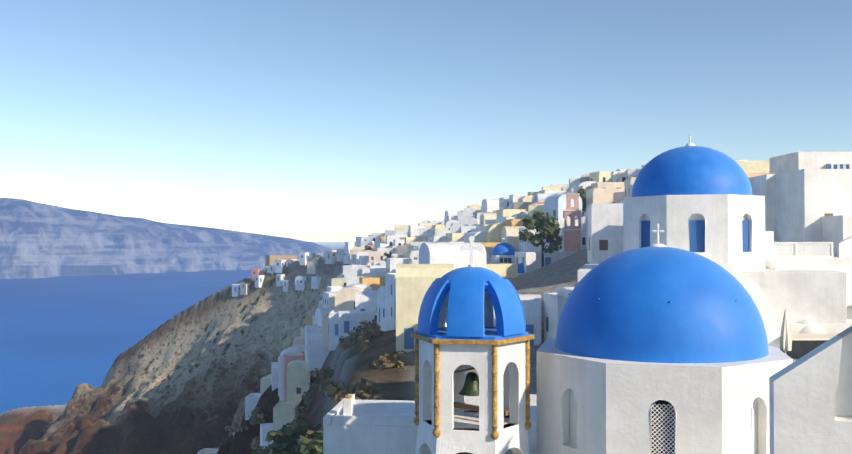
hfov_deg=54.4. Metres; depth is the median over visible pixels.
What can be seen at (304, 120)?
sky
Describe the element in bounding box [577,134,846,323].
church
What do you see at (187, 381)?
terrain
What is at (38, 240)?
island
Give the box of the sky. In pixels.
[0,0,851,241]
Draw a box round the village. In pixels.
[197,160,768,453]
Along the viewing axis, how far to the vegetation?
94.95 m
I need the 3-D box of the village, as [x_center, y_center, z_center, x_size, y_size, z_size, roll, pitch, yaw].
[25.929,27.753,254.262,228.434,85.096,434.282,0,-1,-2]
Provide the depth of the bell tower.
22.57 m
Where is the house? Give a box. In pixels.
[323,394,536,453]
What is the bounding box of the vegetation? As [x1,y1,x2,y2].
[225,189,585,453]
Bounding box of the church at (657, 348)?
[505,224,792,453]
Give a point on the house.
(352, 424)
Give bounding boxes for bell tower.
[411,236,533,453]
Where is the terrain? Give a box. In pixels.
[0,249,588,453]
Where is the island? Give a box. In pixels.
[0,198,331,278]
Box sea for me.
[0,242,344,414]
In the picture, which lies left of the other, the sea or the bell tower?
the sea
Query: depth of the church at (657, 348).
21.80 m

